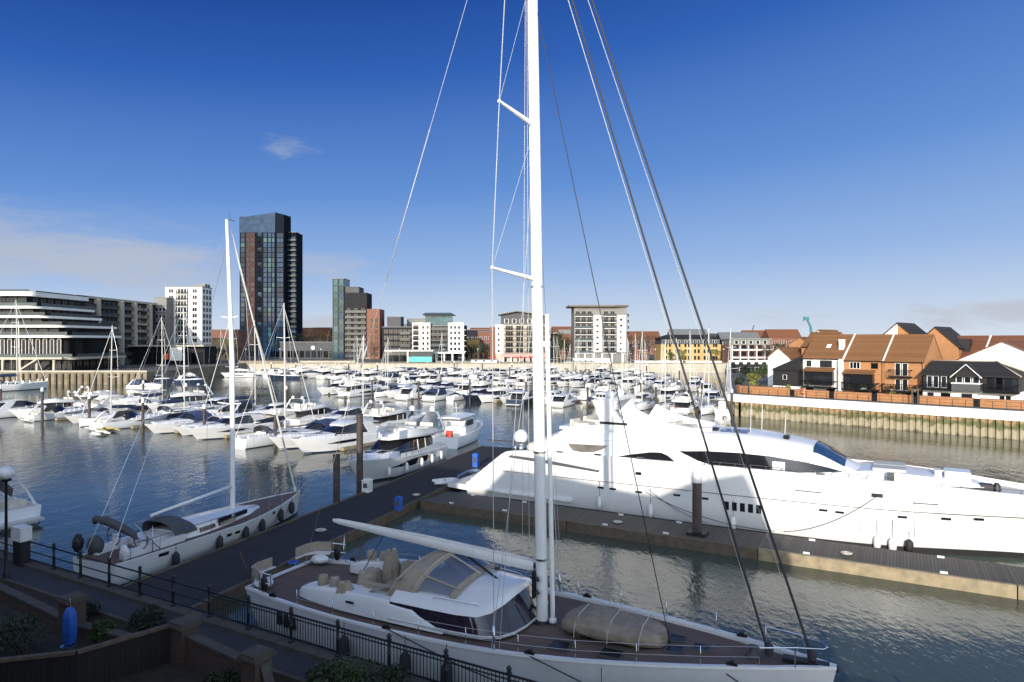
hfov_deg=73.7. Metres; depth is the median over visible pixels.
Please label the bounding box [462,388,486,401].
hardtop cruiser
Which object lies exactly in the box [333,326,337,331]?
window
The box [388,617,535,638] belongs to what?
window base
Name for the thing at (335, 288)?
window
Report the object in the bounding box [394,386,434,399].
hardtop cruiser
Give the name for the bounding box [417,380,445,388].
hardtop cruiser
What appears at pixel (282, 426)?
floating walkway
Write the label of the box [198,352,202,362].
window
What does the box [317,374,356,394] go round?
flybridge cruiser
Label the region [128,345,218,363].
restaurant building
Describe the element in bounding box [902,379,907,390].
window
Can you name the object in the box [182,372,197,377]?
sports cruiser
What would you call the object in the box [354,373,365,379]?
sports cruiser
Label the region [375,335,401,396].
sailing boat
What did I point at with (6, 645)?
shrub
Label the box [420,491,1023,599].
jetty
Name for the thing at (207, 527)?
side window
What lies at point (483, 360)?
boat shed
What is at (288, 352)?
window
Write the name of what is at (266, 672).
garden wall
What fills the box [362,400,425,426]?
flybridge cruiser
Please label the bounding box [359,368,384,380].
flybridge cruiser
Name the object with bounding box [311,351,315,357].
window
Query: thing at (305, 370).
flybridge cruiser
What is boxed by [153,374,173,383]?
hardtop cruiser
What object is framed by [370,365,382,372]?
flybridge cruiser
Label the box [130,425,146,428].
finger pontoon
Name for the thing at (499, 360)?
sailing boat
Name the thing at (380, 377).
sports cruiser
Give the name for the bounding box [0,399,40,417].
hardtop cruiser
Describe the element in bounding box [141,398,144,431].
mooring pile
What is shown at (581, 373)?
sailing boat
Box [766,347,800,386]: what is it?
gabled house
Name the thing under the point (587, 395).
mooring pile
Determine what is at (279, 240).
window
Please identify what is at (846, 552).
coiled line
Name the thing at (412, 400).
mooring pile
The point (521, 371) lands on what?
hardtop cruiser
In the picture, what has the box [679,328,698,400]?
sailing boat
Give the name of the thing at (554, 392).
wheelhouse boat
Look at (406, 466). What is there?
fender
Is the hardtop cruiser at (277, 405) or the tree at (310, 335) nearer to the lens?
the hardtop cruiser at (277, 405)
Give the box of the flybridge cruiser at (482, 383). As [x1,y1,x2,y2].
[468,376,496,392]
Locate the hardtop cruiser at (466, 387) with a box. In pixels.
[455,383,473,393]
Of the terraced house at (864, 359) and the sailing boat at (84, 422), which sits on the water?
the sailing boat at (84, 422)
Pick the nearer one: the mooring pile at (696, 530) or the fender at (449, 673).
the fender at (449, 673)
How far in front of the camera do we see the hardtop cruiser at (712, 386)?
166.10 m
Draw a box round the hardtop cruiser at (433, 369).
[427,367,442,373]
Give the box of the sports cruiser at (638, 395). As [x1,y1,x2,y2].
[634,392,654,401]
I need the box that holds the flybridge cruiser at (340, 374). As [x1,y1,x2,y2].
[330,366,358,378]
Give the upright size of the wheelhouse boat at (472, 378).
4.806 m
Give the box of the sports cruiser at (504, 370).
[497,369,508,375]
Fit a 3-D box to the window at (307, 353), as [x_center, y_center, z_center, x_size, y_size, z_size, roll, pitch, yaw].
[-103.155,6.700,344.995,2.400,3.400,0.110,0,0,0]
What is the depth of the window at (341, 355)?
339.96 m
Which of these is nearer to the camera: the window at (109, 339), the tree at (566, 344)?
the window at (109, 339)
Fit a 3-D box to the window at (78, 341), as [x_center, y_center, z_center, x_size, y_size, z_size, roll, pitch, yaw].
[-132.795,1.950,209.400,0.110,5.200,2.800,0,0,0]
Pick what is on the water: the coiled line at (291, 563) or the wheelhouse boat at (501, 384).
the wheelhouse boat at (501, 384)
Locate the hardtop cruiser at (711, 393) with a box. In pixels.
[700,390,722,404]
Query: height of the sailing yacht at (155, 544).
21.282 m
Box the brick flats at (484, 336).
[478,331,489,358]
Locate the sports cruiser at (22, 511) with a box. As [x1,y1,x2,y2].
[0,479,44,530]
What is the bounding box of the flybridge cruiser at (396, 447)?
[347,405,449,480]
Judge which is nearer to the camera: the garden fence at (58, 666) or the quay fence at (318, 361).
the garden fence at (58, 666)
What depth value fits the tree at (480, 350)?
295.90 m
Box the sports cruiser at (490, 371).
[485,368,500,373]
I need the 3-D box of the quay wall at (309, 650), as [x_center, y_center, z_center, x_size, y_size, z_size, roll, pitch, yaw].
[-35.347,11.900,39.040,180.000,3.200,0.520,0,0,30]
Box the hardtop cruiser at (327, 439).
[292,419,378,453]
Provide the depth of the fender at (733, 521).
43.99 m
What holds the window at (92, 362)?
in the terraced building at (67, 331)
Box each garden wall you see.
[0,583,57,627]
[77,621,131,641]
[185,633,240,677]
[261,661,273,681]
[737,385,747,392]
[750,386,1023,408]
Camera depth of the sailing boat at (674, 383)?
186.29 m
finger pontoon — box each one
[55,417,67,419]
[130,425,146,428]
[223,428,273,437]
[339,441,375,450]
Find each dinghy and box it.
[91,431,110,434]
[100,427,119,431]
[432,477,457,484]
[457,469,480,477]
[561,603,667,650]
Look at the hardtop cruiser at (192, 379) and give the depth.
197.62 m
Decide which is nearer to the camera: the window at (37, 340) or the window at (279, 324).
the window at (37, 340)
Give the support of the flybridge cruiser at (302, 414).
on the water
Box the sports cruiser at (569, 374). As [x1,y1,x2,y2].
[562,371,576,375]
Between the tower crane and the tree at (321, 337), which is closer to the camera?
the tree at (321, 337)
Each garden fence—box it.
[0,650,76,681]
[76,624,169,681]
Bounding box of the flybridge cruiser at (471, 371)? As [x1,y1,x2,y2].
[468,367,482,375]
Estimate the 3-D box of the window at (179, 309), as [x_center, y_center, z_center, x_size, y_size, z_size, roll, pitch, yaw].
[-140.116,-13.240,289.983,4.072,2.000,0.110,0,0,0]
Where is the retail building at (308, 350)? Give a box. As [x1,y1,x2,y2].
[280,342,331,358]
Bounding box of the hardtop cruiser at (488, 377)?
[476,375,497,380]
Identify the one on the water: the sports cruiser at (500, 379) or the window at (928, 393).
the sports cruiser at (500, 379)
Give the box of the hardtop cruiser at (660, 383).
[650,380,669,390]
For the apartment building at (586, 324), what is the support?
on the ground at (155, 367)
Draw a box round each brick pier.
[55,591,89,634]
[166,614,202,665]
[237,644,275,681]
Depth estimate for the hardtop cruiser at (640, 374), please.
218.01 m
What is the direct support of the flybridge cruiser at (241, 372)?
on the water
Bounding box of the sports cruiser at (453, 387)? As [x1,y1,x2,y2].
[444,384,458,390]
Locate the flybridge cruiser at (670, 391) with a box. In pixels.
[657,380,683,402]
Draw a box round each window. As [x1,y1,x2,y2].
[0,297,4,302]
[0,339,4,353]
[7,297,15,302]
[7,339,11,353]
[9,361,15,369]
[15,339,18,353]
[18,297,26,302]
[22,339,25,353]
[22,361,28,369]
[29,339,32,353]
[31,361,39,369]
[32,298,38,305]
[36,339,39,353]
[40,299,46,305]
[41,361,49,369]
[43,339,46,353]
[50,339,53,353]
[56,361,60,369]
[57,339,60,353]
[62,320,67,324]
[63,361,71,369]
[69,339,74,355]
[70,360,74,369]
[76,339,81,355]
[76,360,81,368]
[83,339,88,353]
[83,360,88,368]
[90,339,95,352]
[90,359,95,367]
[97,339,101,352]
[97,359,101,367]
[103,339,107,352]
[103,359,107,367]
[109,339,113,352]
[109,359,114,366]
[134,352,138,362]
[140,352,144,362]
[147,352,151,362]
[153,352,157,362]
[159,352,163,362]
[159,551,168,556]
[177,289,186,293]
[177,295,186,299]
[177,301,186,305]
[177,307,186,311]
[177,320,185,324]
[177,326,186,330]
[177,332,186,336]
[177,338,186,342]
[185,352,189,362]
[191,352,195,362]
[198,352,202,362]
[199,523,215,531]
[218,514,231,522]
[218,517,235,525]
[220,428,248,431]
[234,509,246,517]
[277,233,282,237]
[277,238,282,242]
[277,322,282,326]
[277,327,282,331]
[277,332,282,336]
[287,351,291,357]
[293,351,297,357]
[299,351,303,357]
[305,351,309,357]
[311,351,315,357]
[317,351,321,357]
[323,351,327,357]
[328,438,355,443]
[333,279,337,284]
[333,286,337,291]
[333,293,337,298]
[333,299,337,304]
[333,306,337,311]
[333,313,337,318]
[333,319,337,324]
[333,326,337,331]
[333,333,337,338]
[333,339,337,345]
[333,346,337,351]
[333,353,337,358]
[339,279,343,284]
[339,286,343,291]
[339,293,343,298]
[339,299,343,304]
[339,306,343,311]
[339,313,343,318]
[339,319,343,324]
[339,326,343,331]
[339,333,343,338]
[339,339,343,345]
[339,346,343,351]
[339,353,343,358]
[387,355,391,360]
[390,584,535,635]
[392,455,434,467]
[505,331,512,335]
[505,348,512,352]
[724,501,728,509]
[732,502,736,510]
[740,503,744,511]
[748,504,752,512]
[756,505,760,513]
[806,360,810,365]
[820,360,831,366]
[850,362,859,368]
[871,363,877,368]
[895,363,900,375]
[895,379,900,389]
[902,363,907,375]
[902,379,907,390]
[927,376,931,386]
[927,392,934,395]
[933,376,938,387]
[941,376,946,387]
[941,393,949,396]
[956,376,962,382]
[961,394,971,397]
[964,377,970,382]
[972,377,979,382]
[987,377,993,389]
[996,377,1002,389]
[1005,378,1011,390]
[1012,378,1017,390]
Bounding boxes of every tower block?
[165,284,211,344]
[239,212,290,356]
[288,232,302,341]
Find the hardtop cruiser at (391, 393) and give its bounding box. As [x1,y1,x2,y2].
[384,384,417,397]
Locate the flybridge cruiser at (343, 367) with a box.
[332,363,356,372]
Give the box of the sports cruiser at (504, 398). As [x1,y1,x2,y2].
[499,390,515,403]
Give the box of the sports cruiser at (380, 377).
[375,372,395,379]
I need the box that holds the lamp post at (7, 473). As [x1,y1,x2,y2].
[0,466,14,578]
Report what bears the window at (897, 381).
in the terraced house at (908, 359)
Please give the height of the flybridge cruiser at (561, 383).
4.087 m
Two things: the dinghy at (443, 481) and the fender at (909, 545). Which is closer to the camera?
the fender at (909, 545)
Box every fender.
[172,551,179,565]
[216,535,223,547]
[243,526,248,537]
[259,511,265,531]
[278,509,283,521]
[289,501,294,513]
[339,635,349,653]
[399,651,409,671]
[405,462,408,471]
[441,644,452,681]
[597,481,601,508]
[648,488,652,517]
[730,516,735,528]
[873,536,880,547]
[888,520,896,549]
[905,531,913,551]
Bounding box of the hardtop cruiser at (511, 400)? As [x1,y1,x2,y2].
[505,390,532,405]
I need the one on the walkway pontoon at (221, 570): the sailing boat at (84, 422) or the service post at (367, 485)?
the service post at (367, 485)
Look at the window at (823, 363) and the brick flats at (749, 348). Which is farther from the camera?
the brick flats at (749, 348)
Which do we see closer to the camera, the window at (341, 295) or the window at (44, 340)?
the window at (44, 340)
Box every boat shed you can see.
[471,359,497,362]
[563,360,595,362]
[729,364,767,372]
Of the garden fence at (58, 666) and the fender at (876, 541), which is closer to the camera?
the garden fence at (58, 666)
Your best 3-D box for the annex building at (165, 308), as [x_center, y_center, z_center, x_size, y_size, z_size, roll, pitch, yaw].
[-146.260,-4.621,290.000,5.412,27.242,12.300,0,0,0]
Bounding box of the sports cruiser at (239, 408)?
[218,403,270,413]
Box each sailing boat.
[0,300,47,390]
[78,323,149,426]
[125,316,182,409]
[146,308,214,418]
[205,320,264,413]
[217,320,276,414]
[235,300,315,448]
[341,335,383,419]
[343,337,361,379]
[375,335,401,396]
[376,345,395,389]
[434,335,449,375]
[446,347,468,400]
[493,341,508,377]
[550,339,562,375]
[559,339,570,373]
[562,349,580,395]
[574,340,586,375]
[583,338,600,387]
[598,342,607,376]
[609,325,629,410]
[620,338,634,394]
[631,337,639,381]
[634,329,654,410]
[634,338,650,389]
[657,342,674,409]
[661,349,672,379]
[670,336,683,390]
[670,340,682,385]
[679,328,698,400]
[699,327,718,414]
[722,328,740,404]
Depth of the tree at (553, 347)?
314.46 m
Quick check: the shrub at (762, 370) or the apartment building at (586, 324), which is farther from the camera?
the apartment building at (586, 324)
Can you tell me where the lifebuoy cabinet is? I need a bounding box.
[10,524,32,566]
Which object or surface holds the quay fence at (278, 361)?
on the ground at (155, 367)
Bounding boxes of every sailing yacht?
[71,214,300,585]
[240,0,837,681]
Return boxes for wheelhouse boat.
[110,385,166,404]
[254,369,268,375]
[262,366,278,375]
[397,368,413,380]
[432,402,481,448]
[443,367,456,373]
[464,373,481,382]
[498,377,514,393]
[507,365,519,374]
[544,386,561,404]
[577,385,597,399]
[591,390,606,407]
[689,374,705,382]
[714,391,734,415]
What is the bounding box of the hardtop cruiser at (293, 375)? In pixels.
[268,371,301,378]
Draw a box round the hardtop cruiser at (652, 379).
[643,377,658,384]
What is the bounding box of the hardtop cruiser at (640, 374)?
[633,373,646,379]
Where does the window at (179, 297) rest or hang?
in the tower block at (185, 297)
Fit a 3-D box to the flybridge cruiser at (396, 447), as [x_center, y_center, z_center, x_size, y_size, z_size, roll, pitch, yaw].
[-11.192,9.865,65.609,4.700,6.271,16.454,0,0,19]
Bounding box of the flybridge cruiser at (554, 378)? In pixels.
[544,370,562,386]
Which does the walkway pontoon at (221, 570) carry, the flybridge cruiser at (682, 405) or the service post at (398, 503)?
the service post at (398, 503)
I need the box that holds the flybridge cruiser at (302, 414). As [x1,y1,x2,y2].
[281,396,348,425]
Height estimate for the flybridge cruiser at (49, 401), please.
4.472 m
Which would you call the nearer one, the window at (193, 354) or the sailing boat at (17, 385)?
the sailing boat at (17, 385)
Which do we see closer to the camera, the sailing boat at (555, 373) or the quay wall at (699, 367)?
the sailing boat at (555, 373)
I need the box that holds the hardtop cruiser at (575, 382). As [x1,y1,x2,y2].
[568,377,589,387]
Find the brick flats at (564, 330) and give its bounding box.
[557,329,570,332]
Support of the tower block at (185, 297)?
on the ground at (155, 367)
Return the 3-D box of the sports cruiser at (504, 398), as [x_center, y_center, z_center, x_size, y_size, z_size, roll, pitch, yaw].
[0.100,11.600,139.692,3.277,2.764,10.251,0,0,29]
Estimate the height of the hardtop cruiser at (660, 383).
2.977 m
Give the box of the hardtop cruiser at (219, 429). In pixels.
[186,413,273,439]
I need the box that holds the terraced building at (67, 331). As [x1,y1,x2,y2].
[0,289,125,369]
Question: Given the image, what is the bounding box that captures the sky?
[0,0,1023,336]
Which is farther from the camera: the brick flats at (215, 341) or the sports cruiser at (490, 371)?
the brick flats at (215, 341)
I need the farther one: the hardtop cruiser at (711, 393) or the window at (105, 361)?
the window at (105, 361)
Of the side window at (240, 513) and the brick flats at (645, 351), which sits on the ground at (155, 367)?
the brick flats at (645, 351)
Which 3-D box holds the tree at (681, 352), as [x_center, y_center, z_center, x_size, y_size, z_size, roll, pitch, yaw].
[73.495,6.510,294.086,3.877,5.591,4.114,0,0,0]
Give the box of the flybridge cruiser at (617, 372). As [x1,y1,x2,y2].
[608,366,624,378]
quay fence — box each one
[239,360,286,362]
[300,360,354,362]
[437,360,470,362]
[636,360,682,362]
[686,361,721,362]
[729,360,767,365]
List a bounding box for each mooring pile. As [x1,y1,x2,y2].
[0,385,1,400]
[41,387,43,420]
[88,394,90,417]
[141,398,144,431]
[202,404,205,424]
[274,409,276,446]
[333,454,339,502]
[344,392,346,406]
[356,413,362,493]
[371,377,372,396]
[411,393,413,413]
[418,378,419,399]
[469,376,470,401]
[586,383,588,408]
[655,383,656,404]
[686,470,708,536]
[701,380,702,396]
[731,389,732,414]
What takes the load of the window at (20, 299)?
in the terraced building at (67, 331)
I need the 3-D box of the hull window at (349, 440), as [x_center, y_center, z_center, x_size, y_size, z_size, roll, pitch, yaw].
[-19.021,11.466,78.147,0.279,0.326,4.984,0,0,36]
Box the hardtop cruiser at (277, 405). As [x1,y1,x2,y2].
[243,402,299,416]
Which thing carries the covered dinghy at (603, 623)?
on the sailing yacht at (464, 602)
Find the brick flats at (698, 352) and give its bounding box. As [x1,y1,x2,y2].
[654,335,721,360]
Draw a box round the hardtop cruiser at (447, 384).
[431,381,456,388]
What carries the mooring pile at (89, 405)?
in the water
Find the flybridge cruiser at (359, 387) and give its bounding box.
[336,376,381,396]
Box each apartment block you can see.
[82,295,157,364]
[382,327,411,359]
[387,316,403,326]
[407,318,424,326]
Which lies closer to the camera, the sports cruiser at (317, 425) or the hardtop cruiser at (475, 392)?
the sports cruiser at (317, 425)
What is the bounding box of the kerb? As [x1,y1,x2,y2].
[0,576,308,681]
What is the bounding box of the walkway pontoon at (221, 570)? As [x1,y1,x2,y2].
[122,446,522,610]
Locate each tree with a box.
[216,347,225,360]
[226,343,238,353]
[291,333,305,341]
[302,328,319,341]
[311,333,331,341]
[368,344,380,359]
[467,344,478,357]
[476,343,489,358]
[550,327,564,360]
[550,332,569,361]
[555,337,572,359]
[628,335,641,359]
[633,330,653,359]
[639,336,656,359]
[668,351,675,358]
[679,350,686,358]
[711,348,720,360]
[761,347,771,355]
[768,343,788,352]
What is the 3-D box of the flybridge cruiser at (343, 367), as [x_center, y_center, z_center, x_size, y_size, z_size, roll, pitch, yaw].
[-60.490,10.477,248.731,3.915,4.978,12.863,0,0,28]
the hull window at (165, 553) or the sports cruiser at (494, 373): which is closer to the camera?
the hull window at (165, 553)
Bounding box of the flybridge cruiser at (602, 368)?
[592,363,609,373]
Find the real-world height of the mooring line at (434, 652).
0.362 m
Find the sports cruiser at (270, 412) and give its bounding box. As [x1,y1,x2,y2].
[262,408,295,423]
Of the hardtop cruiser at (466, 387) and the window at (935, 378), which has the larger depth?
the hardtop cruiser at (466, 387)
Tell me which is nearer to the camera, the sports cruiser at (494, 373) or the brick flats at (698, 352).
the sports cruiser at (494, 373)
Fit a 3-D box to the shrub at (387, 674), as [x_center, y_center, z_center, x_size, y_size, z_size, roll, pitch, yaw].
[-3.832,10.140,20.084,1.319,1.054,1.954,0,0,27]
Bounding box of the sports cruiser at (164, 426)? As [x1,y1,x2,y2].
[144,410,216,433]
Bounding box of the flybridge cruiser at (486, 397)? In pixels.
[478,382,510,402]
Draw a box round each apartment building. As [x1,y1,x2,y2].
[412,313,466,361]
[490,310,545,361]
[566,305,628,362]
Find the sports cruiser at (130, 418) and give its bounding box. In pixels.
[84,409,170,430]
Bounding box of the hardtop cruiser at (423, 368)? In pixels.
[417,367,430,371]
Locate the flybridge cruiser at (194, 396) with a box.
[145,383,213,411]
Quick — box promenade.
[0,559,375,681]
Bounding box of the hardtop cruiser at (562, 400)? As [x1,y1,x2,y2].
[551,394,577,406]
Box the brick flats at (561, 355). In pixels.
[550,333,570,359]
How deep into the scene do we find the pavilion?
287.98 m
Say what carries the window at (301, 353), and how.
in the retail building at (308, 350)
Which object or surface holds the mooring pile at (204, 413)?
in the water
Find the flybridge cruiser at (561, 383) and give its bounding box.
[556,372,576,386]
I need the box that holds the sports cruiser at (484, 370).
[480,368,488,374]
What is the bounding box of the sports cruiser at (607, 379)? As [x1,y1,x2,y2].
[600,376,613,383]
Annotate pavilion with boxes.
[386,350,434,361]
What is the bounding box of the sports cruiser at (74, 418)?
[65,405,129,423]
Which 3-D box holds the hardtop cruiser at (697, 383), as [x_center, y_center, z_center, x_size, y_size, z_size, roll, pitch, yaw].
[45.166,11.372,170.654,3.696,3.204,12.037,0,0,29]
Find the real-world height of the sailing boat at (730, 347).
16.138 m
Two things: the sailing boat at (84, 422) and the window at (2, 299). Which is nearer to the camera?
the sailing boat at (84, 422)
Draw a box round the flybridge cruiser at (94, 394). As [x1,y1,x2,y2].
[72,386,133,406]
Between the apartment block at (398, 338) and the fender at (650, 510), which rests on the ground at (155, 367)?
the apartment block at (398, 338)
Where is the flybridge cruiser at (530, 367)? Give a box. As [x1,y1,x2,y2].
[520,364,531,370]
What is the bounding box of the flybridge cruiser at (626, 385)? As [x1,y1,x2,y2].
[618,372,639,389]
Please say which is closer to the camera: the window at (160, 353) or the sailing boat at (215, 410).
the sailing boat at (215, 410)
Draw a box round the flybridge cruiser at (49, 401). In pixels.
[9,390,84,418]
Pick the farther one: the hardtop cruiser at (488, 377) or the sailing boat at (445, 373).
the sailing boat at (445, 373)
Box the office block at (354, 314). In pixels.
[332,278,383,358]
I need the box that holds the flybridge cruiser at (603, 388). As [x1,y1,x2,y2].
[593,381,617,397]
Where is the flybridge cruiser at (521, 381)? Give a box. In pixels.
[516,373,531,385]
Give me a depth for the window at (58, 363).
204.14 m
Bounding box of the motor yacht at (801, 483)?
[448,388,1023,557]
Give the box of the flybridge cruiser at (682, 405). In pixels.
[671,391,699,413]
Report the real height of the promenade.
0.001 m
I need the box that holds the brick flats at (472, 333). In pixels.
[467,329,489,337]
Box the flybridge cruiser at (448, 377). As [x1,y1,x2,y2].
[442,367,466,381]
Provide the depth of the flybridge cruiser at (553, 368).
255.04 m
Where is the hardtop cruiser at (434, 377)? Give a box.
[427,374,446,382]
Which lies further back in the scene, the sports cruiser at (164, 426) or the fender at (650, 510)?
the sports cruiser at (164, 426)
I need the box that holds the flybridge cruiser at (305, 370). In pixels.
[294,366,311,377]
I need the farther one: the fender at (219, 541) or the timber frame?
the timber frame
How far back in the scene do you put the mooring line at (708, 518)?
44.62 m
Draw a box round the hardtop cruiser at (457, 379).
[451,373,469,382]
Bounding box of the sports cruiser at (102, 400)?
[91,394,128,408]
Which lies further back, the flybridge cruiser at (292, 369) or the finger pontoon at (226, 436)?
the flybridge cruiser at (292, 369)
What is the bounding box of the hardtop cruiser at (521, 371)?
[512,369,530,373]
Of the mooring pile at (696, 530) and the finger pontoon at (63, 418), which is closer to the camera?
the mooring pile at (696, 530)
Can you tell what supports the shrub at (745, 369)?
on the ground at (155, 367)
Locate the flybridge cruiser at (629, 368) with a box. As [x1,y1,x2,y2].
[623,364,637,375]
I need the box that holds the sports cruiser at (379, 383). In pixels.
[369,381,389,386]
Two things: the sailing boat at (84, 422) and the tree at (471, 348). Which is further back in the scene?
the tree at (471, 348)
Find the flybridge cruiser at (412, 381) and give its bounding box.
[398,376,423,385]
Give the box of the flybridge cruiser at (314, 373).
[305,365,329,377]
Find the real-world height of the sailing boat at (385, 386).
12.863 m
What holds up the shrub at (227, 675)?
on the garden ground at (166, 672)
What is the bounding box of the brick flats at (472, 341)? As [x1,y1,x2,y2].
[467,338,480,359]
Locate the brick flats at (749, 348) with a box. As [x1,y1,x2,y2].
[722,338,771,362]
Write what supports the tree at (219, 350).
on the ground at (155, 367)
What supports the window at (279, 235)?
in the tower block at (264, 252)
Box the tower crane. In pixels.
[803,317,811,332]
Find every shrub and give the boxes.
[0,611,51,655]
[86,599,102,617]
[89,618,116,642]
[124,604,166,632]
[202,666,240,681]
[302,662,344,681]
[307,652,385,681]
[360,662,411,681]
[734,377,744,384]
[739,365,753,376]
[746,373,760,380]
[748,379,758,388]
[753,364,767,377]
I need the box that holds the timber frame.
[910,389,919,403]
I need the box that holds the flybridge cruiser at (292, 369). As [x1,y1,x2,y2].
[278,364,304,373]
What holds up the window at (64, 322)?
in the terraced building at (67, 331)
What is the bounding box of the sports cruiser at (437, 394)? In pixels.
[421,388,454,400]
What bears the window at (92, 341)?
in the terraced building at (67, 331)
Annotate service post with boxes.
[361,478,372,492]
[394,496,402,510]
[472,453,479,466]
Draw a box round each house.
[303,328,331,341]
[551,326,570,331]
[627,331,659,354]
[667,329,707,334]
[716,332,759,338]
[741,330,763,337]
[761,329,801,350]
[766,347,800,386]
[771,356,802,388]
[788,337,806,348]
[800,332,841,355]
[801,334,855,390]
[816,329,838,331]
[841,334,894,392]
[881,334,942,395]
[884,322,926,333]
[920,360,1023,399]
[927,326,964,359]
[956,340,1023,369]
[957,335,1023,357]
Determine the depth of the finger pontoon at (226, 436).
87.51 m
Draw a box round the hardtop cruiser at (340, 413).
[317,406,370,419]
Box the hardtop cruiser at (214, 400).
[181,397,238,408]
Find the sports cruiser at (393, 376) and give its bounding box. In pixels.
[382,373,402,380]
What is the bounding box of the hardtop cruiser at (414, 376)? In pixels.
[404,371,424,379]
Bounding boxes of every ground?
[0,581,288,681]
[92,355,1023,410]
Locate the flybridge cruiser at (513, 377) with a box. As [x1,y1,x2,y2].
[504,369,527,384]
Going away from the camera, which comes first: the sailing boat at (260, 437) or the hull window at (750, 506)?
the hull window at (750, 506)
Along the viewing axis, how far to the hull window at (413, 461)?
64.57 m
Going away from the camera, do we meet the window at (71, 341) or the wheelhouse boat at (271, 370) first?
the window at (71, 341)
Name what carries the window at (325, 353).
in the retail building at (308, 350)
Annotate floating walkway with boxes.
[91,409,301,427]
[379,390,740,409]
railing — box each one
[0,533,537,681]
[742,388,1021,410]
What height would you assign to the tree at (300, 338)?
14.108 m
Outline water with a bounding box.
[0,372,1023,681]
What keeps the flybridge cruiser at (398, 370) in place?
on the water
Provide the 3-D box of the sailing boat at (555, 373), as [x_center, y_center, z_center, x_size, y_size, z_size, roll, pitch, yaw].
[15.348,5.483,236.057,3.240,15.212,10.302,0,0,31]
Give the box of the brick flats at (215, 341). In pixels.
[212,338,235,359]
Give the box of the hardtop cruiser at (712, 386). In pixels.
[699,382,715,392]
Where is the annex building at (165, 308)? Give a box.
[154,297,173,344]
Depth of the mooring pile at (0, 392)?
112.75 m
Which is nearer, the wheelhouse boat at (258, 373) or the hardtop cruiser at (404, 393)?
the hardtop cruiser at (404, 393)
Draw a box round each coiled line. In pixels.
[288,560,299,564]
[315,528,325,531]
[841,551,852,554]
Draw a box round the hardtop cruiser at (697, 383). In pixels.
[683,380,700,391]
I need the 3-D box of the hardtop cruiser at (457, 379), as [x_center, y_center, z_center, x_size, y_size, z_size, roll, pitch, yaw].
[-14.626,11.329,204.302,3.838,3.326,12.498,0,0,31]
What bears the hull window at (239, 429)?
in the hardtop cruiser at (219, 429)
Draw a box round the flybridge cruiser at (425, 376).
[416,370,433,382]
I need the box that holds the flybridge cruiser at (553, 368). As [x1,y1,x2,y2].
[544,363,559,371]
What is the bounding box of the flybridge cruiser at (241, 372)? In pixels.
[222,365,254,376]
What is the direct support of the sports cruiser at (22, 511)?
on the water
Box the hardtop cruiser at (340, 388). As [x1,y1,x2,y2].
[334,384,366,392]
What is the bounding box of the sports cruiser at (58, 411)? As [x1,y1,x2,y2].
[20,404,94,421]
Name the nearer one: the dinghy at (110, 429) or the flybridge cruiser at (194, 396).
the dinghy at (110, 429)
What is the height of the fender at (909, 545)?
1.234 m
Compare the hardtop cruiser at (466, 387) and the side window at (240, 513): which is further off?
the hardtop cruiser at (466, 387)
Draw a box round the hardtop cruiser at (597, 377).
[590,374,604,381]
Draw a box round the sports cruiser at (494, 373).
[487,372,500,376]
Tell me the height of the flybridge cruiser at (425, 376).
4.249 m
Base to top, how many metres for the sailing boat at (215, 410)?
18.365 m
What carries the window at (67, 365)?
in the terraced building at (67, 331)
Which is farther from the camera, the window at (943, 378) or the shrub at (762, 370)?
the shrub at (762, 370)
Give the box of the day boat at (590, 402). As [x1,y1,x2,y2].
[581,397,593,406]
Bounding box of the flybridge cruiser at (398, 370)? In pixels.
[390,365,409,374]
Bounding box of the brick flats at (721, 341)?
[720,339,722,360]
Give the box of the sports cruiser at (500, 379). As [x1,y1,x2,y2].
[491,376,508,384]
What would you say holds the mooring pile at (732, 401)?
in the water
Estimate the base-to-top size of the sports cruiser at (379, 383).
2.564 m
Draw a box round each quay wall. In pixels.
[0,364,246,383]
[0,551,431,681]
[246,363,726,371]
[725,363,1023,440]
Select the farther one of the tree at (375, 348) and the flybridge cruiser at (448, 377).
the tree at (375, 348)
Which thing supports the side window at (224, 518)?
in the sailing yacht at (155, 544)
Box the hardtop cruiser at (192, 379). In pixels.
[173,375,205,383]
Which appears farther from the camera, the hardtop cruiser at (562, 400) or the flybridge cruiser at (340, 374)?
the flybridge cruiser at (340, 374)
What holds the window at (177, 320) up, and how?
in the tower block at (185, 297)
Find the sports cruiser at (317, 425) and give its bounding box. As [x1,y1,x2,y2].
[269,418,340,449]
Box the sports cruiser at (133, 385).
[126,379,161,389]
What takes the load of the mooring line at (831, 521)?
attached to the motor yacht at (801, 483)
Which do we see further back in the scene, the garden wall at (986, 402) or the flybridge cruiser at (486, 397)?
the flybridge cruiser at (486, 397)
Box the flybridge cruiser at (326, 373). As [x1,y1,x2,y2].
[316,365,337,378]
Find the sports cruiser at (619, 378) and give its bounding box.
[612,375,625,383]
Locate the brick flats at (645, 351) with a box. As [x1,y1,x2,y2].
[628,344,647,359]
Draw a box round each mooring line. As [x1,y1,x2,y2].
[385,627,498,681]
[529,656,580,681]
[646,492,771,530]
[648,489,706,522]
[784,496,876,531]
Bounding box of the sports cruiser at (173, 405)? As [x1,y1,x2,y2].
[156,401,201,410]
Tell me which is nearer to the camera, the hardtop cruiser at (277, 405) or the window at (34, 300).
the hardtop cruiser at (277, 405)
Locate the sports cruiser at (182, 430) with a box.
[173,413,229,435]
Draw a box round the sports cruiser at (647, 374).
[643,373,657,379]
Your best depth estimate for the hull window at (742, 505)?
43.97 m
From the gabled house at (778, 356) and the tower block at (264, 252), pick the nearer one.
the gabled house at (778, 356)
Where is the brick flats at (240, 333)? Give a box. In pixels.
[212,329,246,358]

